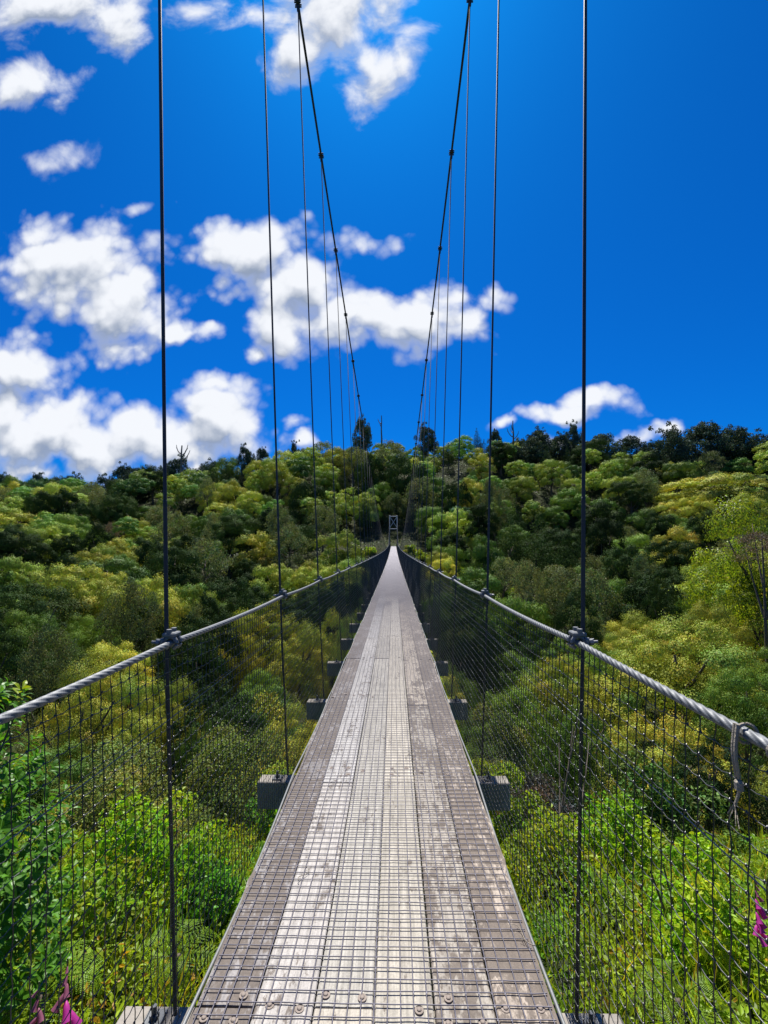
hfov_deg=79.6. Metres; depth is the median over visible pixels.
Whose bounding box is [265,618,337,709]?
broadleaf tree
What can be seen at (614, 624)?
broadleaf tree
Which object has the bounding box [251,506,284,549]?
broadleaf tree
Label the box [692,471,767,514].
broadleaf tree
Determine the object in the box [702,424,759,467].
conifer tree
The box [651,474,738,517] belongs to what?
broadleaf tree
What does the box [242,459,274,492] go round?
broadleaf tree
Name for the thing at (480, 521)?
broadleaf tree
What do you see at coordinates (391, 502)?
feathery tree
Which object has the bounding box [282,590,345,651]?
broadleaf tree
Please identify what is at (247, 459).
conifer tree
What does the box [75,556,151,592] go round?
broadleaf tree
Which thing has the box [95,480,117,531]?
conifer tree
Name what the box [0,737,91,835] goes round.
tree
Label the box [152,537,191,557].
broadleaf tree
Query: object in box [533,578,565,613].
feathery tree
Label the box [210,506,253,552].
broadleaf tree
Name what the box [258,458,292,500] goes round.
broadleaf tree
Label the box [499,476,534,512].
broadleaf tree
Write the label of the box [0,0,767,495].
sky
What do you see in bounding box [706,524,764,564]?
feathery tree
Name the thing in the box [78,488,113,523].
feathery tree
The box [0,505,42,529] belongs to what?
broadleaf tree
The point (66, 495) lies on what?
broadleaf tree
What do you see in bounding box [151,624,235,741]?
broadleaf tree
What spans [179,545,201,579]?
conifer tree
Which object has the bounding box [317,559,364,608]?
broadleaf tree
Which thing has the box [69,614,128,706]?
broadleaf tree
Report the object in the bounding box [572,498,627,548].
broadleaf tree
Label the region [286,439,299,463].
conifer tree
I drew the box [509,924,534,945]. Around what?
dry twig
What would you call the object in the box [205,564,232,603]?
conifer tree
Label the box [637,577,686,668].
broadleaf tree
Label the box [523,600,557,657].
broadleaf tree
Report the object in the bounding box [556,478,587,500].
broadleaf tree
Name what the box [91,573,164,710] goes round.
feathery tree
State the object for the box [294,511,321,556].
conifer tree
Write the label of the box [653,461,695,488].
broadleaf tree
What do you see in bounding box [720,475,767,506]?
broadleaf tree
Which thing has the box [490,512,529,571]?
conifer tree
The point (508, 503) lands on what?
broadleaf tree
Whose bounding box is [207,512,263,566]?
broadleaf tree
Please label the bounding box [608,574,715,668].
broadleaf tree
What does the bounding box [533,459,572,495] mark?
broadleaf tree
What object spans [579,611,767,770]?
broadleaf tree
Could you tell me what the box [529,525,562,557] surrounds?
broadleaf tree
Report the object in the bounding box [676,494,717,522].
broadleaf tree
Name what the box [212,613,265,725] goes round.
broadleaf tree
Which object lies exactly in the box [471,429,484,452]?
conifer tree
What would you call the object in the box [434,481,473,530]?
broadleaf tree
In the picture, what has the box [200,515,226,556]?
feathery tree
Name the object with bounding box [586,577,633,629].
broadleaf tree
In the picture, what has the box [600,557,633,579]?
broadleaf tree
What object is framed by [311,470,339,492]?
broadleaf tree
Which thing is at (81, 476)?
conifer tree
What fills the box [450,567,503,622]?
broadleaf tree
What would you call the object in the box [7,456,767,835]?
understorey
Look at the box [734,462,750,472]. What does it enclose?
feathery tree
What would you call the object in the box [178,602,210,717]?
feathery tree
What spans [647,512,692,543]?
broadleaf tree
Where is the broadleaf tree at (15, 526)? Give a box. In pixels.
[0,524,29,572]
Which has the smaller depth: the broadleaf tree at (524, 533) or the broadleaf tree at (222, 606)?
the broadleaf tree at (222, 606)
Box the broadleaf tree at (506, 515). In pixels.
[497,513,525,540]
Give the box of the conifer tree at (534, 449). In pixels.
[519,430,556,464]
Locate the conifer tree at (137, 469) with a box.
[131,464,147,486]
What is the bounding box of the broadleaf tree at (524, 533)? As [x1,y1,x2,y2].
[497,524,529,557]
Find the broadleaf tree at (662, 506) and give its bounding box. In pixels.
[647,501,694,526]
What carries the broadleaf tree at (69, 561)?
on the hillside
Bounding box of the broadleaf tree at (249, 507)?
[235,490,264,531]
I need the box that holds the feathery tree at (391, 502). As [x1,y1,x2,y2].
[380,492,406,525]
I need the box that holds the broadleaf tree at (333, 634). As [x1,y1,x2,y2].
[316,609,351,695]
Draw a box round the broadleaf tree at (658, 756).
[586,710,764,837]
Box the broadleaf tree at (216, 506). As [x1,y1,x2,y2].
[203,502,236,521]
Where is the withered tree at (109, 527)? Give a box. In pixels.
[102,521,124,539]
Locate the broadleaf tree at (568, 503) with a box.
[548,484,590,518]
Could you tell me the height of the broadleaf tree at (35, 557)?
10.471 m
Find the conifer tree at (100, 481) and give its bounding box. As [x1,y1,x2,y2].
[94,473,113,503]
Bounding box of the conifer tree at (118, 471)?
[108,461,132,480]
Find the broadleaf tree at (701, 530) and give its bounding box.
[684,507,722,563]
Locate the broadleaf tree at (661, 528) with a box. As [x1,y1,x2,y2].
[644,510,679,545]
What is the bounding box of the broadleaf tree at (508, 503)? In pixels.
[487,499,515,527]
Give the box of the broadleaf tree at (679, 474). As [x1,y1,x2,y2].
[661,461,700,491]
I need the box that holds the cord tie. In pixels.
[727,722,767,828]
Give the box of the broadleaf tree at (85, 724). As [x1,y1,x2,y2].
[19,656,144,814]
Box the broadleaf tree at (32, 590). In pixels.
[0,581,96,678]
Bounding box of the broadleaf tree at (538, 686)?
[515,654,612,792]
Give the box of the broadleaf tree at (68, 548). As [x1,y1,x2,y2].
[48,532,85,567]
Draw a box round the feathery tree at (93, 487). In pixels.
[76,481,107,514]
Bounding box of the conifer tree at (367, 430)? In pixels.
[352,413,372,451]
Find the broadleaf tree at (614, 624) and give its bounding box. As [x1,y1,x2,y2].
[599,605,677,708]
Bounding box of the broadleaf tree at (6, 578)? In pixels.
[0,553,32,601]
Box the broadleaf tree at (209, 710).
[163,684,272,803]
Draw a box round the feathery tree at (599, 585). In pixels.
[562,567,624,641]
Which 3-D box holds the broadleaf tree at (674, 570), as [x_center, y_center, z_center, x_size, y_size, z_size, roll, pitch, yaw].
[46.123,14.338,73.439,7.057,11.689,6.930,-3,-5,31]
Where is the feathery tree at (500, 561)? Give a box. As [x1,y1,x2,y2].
[489,556,527,600]
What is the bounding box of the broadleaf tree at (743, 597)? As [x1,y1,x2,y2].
[678,491,767,665]
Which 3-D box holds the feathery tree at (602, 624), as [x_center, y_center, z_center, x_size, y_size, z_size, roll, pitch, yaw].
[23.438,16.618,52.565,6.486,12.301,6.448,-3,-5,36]
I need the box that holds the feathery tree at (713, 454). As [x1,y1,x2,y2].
[693,450,728,474]
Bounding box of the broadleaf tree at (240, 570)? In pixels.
[232,559,262,588]
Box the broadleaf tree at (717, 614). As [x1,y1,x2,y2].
[676,599,765,715]
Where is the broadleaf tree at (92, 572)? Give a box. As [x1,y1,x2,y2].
[33,561,105,634]
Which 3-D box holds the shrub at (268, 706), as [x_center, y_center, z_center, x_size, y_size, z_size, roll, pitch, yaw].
[-3.835,8.459,14.552,3.198,5.683,2.687,2,-5,-33]
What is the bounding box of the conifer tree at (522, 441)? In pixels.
[514,437,525,450]
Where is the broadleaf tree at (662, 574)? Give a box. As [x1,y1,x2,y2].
[633,566,684,607]
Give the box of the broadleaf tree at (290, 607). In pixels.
[263,596,296,632]
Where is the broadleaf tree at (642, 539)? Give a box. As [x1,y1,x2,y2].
[612,532,657,556]
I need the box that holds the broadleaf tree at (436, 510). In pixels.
[414,506,447,537]
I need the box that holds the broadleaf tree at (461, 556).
[432,545,466,570]
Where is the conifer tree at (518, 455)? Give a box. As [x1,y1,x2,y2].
[508,442,526,465]
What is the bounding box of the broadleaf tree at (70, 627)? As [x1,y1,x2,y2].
[56,613,98,661]
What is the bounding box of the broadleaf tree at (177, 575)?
[147,546,201,592]
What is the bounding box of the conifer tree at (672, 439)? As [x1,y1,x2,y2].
[641,421,698,471]
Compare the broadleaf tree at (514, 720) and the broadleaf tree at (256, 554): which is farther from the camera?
the broadleaf tree at (256, 554)
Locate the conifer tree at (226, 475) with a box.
[219,462,232,483]
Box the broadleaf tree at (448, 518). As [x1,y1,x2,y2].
[425,508,478,552]
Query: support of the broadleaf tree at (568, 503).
on the hillside
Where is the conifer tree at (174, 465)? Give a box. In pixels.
[167,454,192,480]
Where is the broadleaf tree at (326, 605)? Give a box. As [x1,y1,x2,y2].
[303,580,364,685]
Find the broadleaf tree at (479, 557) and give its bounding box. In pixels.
[463,533,504,577]
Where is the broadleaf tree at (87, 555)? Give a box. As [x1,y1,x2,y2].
[67,544,115,575]
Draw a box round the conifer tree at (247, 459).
[235,442,256,480]
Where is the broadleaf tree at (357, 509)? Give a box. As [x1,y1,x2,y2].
[349,492,382,527]
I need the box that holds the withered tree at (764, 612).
[725,524,767,723]
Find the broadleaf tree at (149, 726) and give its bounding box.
[60,708,165,810]
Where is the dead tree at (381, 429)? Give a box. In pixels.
[378,415,382,445]
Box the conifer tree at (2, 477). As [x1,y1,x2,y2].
[0,472,14,486]
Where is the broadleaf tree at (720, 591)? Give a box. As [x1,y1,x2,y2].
[661,578,730,666]
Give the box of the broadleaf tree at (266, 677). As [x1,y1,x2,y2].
[237,667,292,736]
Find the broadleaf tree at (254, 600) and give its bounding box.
[224,591,268,644]
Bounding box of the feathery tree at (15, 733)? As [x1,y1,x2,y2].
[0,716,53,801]
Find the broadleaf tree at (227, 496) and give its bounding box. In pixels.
[211,479,247,510]
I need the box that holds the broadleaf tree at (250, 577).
[238,569,270,597]
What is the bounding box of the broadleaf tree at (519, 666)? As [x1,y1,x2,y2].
[486,649,558,759]
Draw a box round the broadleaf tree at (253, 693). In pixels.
[213,683,310,745]
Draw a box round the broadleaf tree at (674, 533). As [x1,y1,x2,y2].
[650,525,705,567]
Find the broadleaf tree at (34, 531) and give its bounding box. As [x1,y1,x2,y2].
[11,525,51,576]
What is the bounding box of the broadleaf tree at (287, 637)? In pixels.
[253,623,294,676]
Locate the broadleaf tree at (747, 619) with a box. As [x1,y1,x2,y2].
[727,581,763,634]
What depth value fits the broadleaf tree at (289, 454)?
172.92 m
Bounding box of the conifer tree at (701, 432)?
[665,420,734,468]
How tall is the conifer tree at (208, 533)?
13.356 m
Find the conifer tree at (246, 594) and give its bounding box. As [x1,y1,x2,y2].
[222,575,259,683]
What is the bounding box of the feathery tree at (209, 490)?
[195,477,217,512]
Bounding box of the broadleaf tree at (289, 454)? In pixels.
[261,450,305,478]
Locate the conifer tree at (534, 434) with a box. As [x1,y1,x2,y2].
[521,425,544,453]
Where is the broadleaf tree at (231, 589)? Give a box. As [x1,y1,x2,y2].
[202,574,273,615]
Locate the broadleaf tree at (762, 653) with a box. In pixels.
[745,646,767,701]
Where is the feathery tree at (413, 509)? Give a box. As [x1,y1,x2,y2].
[399,476,443,523]
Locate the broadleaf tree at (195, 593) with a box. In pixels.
[163,584,220,630]
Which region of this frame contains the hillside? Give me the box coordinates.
[0,457,767,1023]
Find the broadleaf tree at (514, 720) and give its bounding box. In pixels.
[460,684,553,782]
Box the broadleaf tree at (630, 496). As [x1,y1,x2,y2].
[605,480,653,522]
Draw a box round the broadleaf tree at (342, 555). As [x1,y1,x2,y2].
[311,528,364,569]
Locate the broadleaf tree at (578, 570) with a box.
[564,566,604,608]
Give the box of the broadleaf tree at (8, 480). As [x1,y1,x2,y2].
[0,475,24,496]
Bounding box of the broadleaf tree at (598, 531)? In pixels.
[585,516,627,572]
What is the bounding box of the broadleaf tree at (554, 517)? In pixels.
[536,506,567,530]
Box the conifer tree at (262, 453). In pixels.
[252,446,270,469]
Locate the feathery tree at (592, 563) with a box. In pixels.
[569,553,606,584]
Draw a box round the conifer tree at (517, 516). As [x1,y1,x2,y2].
[502,497,531,553]
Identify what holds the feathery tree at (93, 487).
on the hillside
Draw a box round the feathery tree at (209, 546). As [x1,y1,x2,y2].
[179,535,235,587]
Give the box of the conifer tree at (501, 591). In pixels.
[489,556,511,599]
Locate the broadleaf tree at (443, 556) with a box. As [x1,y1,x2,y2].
[422,543,460,586]
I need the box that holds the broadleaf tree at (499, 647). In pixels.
[451,630,508,744]
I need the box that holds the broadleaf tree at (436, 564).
[426,556,458,587]
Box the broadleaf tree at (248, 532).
[243,526,263,545]
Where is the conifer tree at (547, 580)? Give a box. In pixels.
[542,571,566,627]
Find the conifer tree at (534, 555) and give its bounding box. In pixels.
[514,512,558,577]
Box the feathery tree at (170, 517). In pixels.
[147,511,197,548]
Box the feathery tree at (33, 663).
[0,617,92,757]
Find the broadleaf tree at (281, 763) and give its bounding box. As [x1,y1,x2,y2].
[229,740,307,834]
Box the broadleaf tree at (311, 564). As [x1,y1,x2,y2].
[284,560,332,595]
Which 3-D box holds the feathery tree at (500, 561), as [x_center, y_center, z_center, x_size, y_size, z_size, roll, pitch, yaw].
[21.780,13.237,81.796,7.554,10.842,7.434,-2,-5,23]
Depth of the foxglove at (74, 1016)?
1.30 m
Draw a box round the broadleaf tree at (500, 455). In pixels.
[487,441,517,475]
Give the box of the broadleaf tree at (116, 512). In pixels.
[96,495,140,533]
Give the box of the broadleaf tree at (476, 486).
[453,476,483,507]
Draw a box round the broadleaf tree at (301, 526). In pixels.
[260,514,314,554]
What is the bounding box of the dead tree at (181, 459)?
[176,445,189,476]
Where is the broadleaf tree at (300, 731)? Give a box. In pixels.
[261,699,317,773]
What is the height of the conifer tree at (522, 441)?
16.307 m
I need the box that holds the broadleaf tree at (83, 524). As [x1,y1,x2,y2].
[63,514,92,541]
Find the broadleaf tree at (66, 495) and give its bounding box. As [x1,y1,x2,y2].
[42,486,87,519]
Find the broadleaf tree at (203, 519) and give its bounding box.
[190,512,221,539]
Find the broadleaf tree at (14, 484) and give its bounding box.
[0,481,23,503]
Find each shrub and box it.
[0,676,88,1021]
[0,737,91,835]
[6,850,149,1022]
[10,735,216,868]
[65,782,237,949]
[153,842,247,970]
[179,720,284,836]
[224,690,301,830]
[227,759,295,861]
[364,546,376,554]
[403,544,416,552]
[415,550,427,559]
[468,758,521,819]
[469,702,551,799]
[488,760,545,846]
[496,586,517,597]
[497,760,618,843]
[500,803,626,919]
[529,788,679,903]
[608,746,767,885]
[630,831,767,1008]
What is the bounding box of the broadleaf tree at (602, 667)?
[556,643,643,761]
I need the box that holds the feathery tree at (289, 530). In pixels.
[265,523,314,565]
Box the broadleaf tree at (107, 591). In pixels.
[75,579,143,645]
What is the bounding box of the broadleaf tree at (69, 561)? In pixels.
[36,552,91,605]
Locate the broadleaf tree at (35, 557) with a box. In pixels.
[12,534,58,583]
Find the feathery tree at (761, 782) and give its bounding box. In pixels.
[753,714,767,793]
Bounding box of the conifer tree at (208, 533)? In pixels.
[200,523,215,541]
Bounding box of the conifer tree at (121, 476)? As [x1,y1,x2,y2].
[114,471,128,492]
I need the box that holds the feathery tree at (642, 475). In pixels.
[625,469,662,508]
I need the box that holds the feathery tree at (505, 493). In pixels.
[491,487,519,526]
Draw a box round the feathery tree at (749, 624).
[722,577,767,684]
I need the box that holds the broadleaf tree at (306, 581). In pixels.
[281,566,324,609]
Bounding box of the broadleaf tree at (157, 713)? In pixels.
[123,673,206,810]
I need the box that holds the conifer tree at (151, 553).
[141,542,160,577]
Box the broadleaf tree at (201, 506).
[195,482,227,512]
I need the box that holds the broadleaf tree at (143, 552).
[131,538,169,581]
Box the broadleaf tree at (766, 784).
[752,764,767,803]
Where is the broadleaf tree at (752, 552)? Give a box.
[733,541,767,575]
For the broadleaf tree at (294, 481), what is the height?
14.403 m
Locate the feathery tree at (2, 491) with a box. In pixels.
[0,487,14,498]
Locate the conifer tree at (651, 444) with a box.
[637,440,662,459]
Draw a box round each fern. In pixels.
[0,940,106,1023]
[129,919,218,1003]
[627,958,720,1023]
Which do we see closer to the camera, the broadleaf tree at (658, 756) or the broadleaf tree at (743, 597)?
the broadleaf tree at (658, 756)
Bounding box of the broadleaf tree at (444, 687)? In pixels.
[409,675,470,742]
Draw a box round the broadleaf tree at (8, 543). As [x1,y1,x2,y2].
[0,527,43,560]
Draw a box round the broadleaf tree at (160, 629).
[117,595,163,706]
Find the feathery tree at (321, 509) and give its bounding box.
[306,505,342,551]
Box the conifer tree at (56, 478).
[44,475,70,486]
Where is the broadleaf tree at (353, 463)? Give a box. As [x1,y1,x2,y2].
[341,452,375,474]
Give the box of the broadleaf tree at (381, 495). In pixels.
[366,481,396,518]
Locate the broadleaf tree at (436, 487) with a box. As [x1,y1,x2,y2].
[421,477,447,505]
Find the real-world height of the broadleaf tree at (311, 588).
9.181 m
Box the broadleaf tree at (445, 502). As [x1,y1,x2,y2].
[437,489,465,511]
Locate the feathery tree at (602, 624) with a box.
[560,605,610,664]
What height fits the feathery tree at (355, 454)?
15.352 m
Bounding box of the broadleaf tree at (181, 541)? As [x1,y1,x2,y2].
[169,533,202,569]
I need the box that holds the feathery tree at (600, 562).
[595,555,617,581]
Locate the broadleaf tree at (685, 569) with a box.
[678,560,727,585]
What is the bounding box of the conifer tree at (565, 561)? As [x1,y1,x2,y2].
[549,533,577,597]
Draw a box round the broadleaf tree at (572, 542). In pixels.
[555,533,579,559]
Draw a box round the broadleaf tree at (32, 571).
[3,561,45,593]
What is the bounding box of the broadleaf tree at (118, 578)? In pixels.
[84,571,127,616]
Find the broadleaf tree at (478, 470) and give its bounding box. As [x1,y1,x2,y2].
[466,453,496,484]
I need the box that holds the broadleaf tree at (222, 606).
[210,601,238,658]
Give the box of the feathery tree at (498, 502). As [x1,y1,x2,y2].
[479,477,507,550]
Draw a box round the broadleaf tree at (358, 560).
[327,555,370,587]
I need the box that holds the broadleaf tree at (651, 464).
[626,451,669,486]
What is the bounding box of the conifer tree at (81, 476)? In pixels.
[67,471,84,484]
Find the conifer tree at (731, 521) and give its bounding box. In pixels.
[723,500,746,549]
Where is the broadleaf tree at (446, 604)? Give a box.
[419,590,455,658]
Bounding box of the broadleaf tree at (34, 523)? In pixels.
[26,520,77,533]
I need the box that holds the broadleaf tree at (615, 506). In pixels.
[586,497,625,523]
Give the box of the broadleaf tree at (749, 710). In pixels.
[689,665,767,828]
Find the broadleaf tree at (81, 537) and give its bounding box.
[78,532,119,546]
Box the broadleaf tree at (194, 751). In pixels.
[172,720,228,822]
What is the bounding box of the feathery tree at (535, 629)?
[498,603,551,660]
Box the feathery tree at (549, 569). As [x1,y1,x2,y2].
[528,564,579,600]
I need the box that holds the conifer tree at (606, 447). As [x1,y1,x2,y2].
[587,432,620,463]
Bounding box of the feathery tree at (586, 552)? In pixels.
[585,534,615,567]
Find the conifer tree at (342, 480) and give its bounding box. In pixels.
[335,465,350,494]
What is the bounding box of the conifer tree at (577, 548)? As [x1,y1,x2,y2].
[571,538,588,567]
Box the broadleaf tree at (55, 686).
[14,650,96,749]
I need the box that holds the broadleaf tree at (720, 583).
[699,577,744,625]
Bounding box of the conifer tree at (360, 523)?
[356,491,372,530]
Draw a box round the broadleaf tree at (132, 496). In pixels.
[105,478,146,507]
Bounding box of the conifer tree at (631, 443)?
[610,434,651,461]
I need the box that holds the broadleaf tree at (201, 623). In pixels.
[151,603,245,726]
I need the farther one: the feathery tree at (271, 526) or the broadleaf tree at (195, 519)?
the broadleaf tree at (195, 519)
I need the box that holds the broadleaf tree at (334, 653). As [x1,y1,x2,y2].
[327,611,361,683]
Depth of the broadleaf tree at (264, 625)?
51.05 m
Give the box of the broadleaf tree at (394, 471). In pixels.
[384,450,431,517]
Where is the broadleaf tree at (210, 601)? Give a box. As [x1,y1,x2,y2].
[187,588,229,668]
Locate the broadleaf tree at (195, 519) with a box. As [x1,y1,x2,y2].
[170,514,201,540]
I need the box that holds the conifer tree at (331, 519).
[324,495,341,534]
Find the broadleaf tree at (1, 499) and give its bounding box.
[0,498,30,522]
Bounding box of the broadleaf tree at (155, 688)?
[101,667,181,810]
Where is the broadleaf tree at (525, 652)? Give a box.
[499,635,558,717]
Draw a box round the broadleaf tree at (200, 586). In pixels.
[178,582,220,617]
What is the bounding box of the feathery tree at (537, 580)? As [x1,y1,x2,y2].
[508,559,552,612]
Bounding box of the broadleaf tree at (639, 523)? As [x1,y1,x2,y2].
[621,508,655,538]
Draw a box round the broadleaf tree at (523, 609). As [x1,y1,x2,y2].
[488,589,554,662]
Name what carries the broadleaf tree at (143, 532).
on the hillside
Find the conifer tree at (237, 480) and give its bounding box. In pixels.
[231,468,241,484]
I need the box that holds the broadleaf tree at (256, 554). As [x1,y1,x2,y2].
[229,531,280,571]
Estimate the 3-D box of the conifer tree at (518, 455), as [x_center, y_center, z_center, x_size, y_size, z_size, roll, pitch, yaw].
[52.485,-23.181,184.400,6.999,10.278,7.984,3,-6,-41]
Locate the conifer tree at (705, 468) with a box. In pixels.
[696,450,716,487]
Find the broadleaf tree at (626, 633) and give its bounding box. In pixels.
[602,625,678,728]
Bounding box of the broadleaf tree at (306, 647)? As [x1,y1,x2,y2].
[286,620,331,723]
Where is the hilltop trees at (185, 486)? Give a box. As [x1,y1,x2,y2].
[0,435,767,548]
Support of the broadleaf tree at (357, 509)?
on the hillside
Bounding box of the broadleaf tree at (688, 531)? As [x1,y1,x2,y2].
[685,520,725,555]
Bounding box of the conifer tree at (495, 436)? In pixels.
[485,428,501,451]
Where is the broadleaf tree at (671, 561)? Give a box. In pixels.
[644,538,700,576]
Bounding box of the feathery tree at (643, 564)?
[623,555,664,600]
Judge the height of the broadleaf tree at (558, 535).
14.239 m
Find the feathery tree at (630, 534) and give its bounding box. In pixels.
[614,525,642,548]
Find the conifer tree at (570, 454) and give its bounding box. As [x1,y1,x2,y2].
[568,444,580,462]
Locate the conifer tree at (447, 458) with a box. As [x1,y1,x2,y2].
[442,444,453,468]
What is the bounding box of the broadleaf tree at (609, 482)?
[599,475,637,504]
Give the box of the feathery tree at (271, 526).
[265,502,293,554]
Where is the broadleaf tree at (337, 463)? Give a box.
[323,446,351,478]
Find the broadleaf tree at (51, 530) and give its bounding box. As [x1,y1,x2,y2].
[36,524,72,559]
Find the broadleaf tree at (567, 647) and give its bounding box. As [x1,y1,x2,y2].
[533,636,606,700]
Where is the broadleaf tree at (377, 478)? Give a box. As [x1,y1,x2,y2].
[351,450,387,512]
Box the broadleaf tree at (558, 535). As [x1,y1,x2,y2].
[536,528,580,567]
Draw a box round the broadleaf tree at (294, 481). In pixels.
[279,473,308,507]
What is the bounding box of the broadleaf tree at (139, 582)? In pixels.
[128,576,168,608]
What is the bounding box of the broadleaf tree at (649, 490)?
[620,473,657,495]
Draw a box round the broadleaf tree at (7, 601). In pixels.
[0,586,26,671]
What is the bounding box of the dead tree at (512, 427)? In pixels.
[507,421,518,444]
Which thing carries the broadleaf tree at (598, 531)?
on the hillside
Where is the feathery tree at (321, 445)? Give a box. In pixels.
[310,441,338,465]
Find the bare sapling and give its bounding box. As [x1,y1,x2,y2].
[559,709,588,836]
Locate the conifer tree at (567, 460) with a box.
[561,449,576,476]
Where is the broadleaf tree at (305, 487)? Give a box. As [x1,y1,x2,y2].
[286,480,329,536]
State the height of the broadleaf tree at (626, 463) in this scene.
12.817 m
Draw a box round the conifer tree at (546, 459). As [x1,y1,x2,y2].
[540,449,552,478]
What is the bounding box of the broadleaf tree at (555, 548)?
[515,539,576,584]
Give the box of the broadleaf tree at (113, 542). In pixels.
[93,533,140,565]
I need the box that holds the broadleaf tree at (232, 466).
[210,456,240,483]
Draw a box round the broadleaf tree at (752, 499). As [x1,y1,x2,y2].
[727,490,767,545]
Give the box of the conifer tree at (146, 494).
[139,466,157,496]
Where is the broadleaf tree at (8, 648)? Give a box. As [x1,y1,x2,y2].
[0,620,39,714]
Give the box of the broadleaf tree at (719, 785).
[665,732,767,839]
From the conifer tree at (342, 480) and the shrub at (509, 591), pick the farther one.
the conifer tree at (342, 480)
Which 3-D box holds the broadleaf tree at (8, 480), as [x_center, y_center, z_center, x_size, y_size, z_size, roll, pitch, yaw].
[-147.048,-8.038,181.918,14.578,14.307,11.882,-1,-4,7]
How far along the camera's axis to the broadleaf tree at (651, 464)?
159.88 m
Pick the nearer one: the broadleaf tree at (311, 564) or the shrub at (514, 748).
the shrub at (514, 748)
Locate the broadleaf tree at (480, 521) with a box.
[464,503,501,550]
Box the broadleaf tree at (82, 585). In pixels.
[41,574,93,626]
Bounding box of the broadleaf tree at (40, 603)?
[2,595,64,694]
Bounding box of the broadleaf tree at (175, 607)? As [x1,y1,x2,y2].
[134,592,191,680]
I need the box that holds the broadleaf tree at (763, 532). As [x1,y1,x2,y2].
[752,526,767,543]
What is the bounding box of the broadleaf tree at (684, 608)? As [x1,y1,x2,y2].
[671,596,705,665]
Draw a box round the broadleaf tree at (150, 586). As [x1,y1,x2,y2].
[111,572,184,675]
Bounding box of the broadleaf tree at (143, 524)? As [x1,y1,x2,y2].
[115,518,150,540]
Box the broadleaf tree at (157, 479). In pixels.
[138,463,171,503]
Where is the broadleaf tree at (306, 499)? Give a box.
[293,491,328,518]
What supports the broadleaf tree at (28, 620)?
on the hillside
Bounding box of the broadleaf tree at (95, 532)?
[78,521,115,563]
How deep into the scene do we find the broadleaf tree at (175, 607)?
52.79 m
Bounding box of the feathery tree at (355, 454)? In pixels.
[340,446,365,484]
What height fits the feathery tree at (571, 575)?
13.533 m
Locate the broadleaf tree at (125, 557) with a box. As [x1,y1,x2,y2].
[103,553,139,576]
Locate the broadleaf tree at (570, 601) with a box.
[552,587,602,703]
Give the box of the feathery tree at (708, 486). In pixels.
[688,475,724,501]
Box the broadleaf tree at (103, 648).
[68,639,156,715]
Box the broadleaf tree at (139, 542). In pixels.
[130,536,154,547]
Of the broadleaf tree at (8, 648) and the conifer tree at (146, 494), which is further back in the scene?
the conifer tree at (146, 494)
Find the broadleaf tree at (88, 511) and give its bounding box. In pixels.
[68,501,109,533]
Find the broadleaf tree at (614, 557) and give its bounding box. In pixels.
[599,543,658,623]
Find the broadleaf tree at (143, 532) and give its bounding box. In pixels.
[125,526,162,542]
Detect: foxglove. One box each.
[30,981,45,1023]
[51,958,81,1023]
[753,876,767,1023]
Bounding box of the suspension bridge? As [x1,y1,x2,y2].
[0,0,767,1023]
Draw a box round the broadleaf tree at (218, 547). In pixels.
[194,541,225,577]
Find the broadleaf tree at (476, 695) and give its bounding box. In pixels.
[440,664,481,752]
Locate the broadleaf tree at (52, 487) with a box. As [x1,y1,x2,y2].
[31,482,71,508]
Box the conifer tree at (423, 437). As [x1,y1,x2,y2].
[413,422,439,459]
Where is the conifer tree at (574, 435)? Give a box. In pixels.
[562,419,581,450]
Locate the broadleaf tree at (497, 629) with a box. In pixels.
[468,606,508,658]
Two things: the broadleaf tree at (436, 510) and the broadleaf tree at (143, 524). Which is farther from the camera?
the broadleaf tree at (143, 524)
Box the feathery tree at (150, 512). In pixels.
[140,504,176,532]
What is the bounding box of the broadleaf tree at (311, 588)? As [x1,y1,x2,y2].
[300,584,334,624]
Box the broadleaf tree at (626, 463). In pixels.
[602,457,633,481]
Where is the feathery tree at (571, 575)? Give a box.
[538,567,604,629]
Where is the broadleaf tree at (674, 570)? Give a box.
[659,566,691,583]
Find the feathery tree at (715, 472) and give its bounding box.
[706,470,734,501]
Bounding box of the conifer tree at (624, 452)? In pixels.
[618,446,632,469]
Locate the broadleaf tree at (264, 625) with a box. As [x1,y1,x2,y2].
[228,596,301,682]
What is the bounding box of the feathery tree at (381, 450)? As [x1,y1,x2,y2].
[375,438,406,470]
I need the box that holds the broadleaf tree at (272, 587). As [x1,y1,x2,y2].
[247,563,296,609]
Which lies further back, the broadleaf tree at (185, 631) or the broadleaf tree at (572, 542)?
the broadleaf tree at (572, 542)
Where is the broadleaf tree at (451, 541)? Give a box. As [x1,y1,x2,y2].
[433,533,468,562]
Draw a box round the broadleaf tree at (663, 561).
[640,551,667,567]
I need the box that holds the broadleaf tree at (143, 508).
[134,505,162,525]
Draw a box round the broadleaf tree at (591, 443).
[569,438,610,472]
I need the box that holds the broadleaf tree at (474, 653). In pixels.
[433,594,503,760]
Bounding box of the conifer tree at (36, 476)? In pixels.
[28,472,47,486]
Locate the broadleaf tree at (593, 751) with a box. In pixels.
[530,702,629,829]
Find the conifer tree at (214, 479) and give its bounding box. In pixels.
[207,462,220,488]
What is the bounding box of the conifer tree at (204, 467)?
[196,457,220,473]
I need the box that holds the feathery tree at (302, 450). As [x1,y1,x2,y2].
[293,448,315,474]
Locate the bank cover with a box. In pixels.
[0,811,767,1023]
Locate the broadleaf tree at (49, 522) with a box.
[26,513,86,562]
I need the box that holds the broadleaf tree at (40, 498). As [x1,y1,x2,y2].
[17,490,64,526]
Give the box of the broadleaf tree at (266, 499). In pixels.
[253,495,280,521]
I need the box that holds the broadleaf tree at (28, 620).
[0,606,74,684]
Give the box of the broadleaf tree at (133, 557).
[92,542,141,571]

